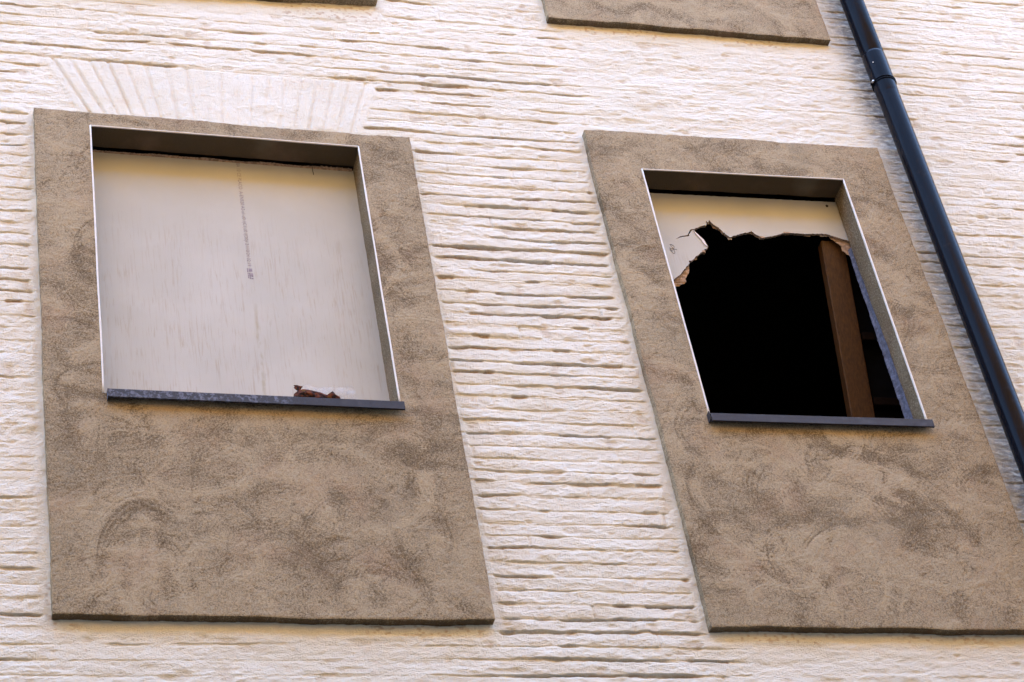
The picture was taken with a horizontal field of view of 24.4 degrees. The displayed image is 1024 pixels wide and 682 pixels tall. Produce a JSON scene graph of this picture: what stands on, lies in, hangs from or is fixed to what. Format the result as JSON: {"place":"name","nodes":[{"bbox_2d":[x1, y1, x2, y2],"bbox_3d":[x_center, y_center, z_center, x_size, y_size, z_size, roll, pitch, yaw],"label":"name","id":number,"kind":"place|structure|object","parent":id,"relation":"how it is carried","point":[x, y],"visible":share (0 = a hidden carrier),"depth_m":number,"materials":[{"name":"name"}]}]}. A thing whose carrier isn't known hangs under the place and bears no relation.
{"place":"outdoors","nodes":[
{"label":"outdoors","id":0,"kind":"place"},
{"label":"ground","id":1,"kind":"structure","parent":0,"visible":0},
{"bbox_2d":[0,0,1023,681],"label":"painted brick building","id":2,"kind":"structure","parent":1,"relation":"on","point":[588,442],"depth_m":9.18,"materials":[{"name":"brick"}]},
{"bbox_2d":[92,150,389,400],"bbox_3d":[-1.078,-0.201,9.203,1.140,1.494,0.022,3,-43,-16],"label":"boarded panel","id":3,"kind":"object","parent":2,"relation":"attached to","point":[230,277],"visible":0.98,"depth_m":9.24,"materials":[{"name":"wood"}]},
{"bbox_2d":[293,385,340,398],"bbox_3d":[-0.724,0.198,8.759,0.178,0.081,0.042,3,-43,-16],"label":"crumpled leaf","id":4,"kind":"object","parent":2,"relation":"on","point":[300,392],"visible":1,"depth_m":8.74,"materials":[{"name":"brown plant"}]},
{"bbox_2d":[650,193,850,286],"bbox_3d":[1.016,-0.401,10.094,1.006,0.610,0.024,3,-43,-16],"label":"broken board","id":5,"kind":"object","parent":2,"relation":"attached to","point":[679,217],"visible":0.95,"depth_m":10.19,"materials":[{"name":"wood"}]},
{"bbox_2d":[818,241,904,418],"bbox_3d":[1.703,0.342,9.976,0.606,1.645,0.474,3,-43,-16],"label":"wooden beam","id":6,"kind":"object","parent":2,"relation":"attached to","point":[868,388],"visible":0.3,"depth_m":10.08,"materials":[{"name":"brown wood"}]},
{"bbox_2d":[840,0,1023,482],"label":"drainpipe","id":7,"kind":"object","parent":2,"relation":"attached to","point":[989,358],"visible":1,"depth_m":10.13,"materials":[{"name":"metal"}]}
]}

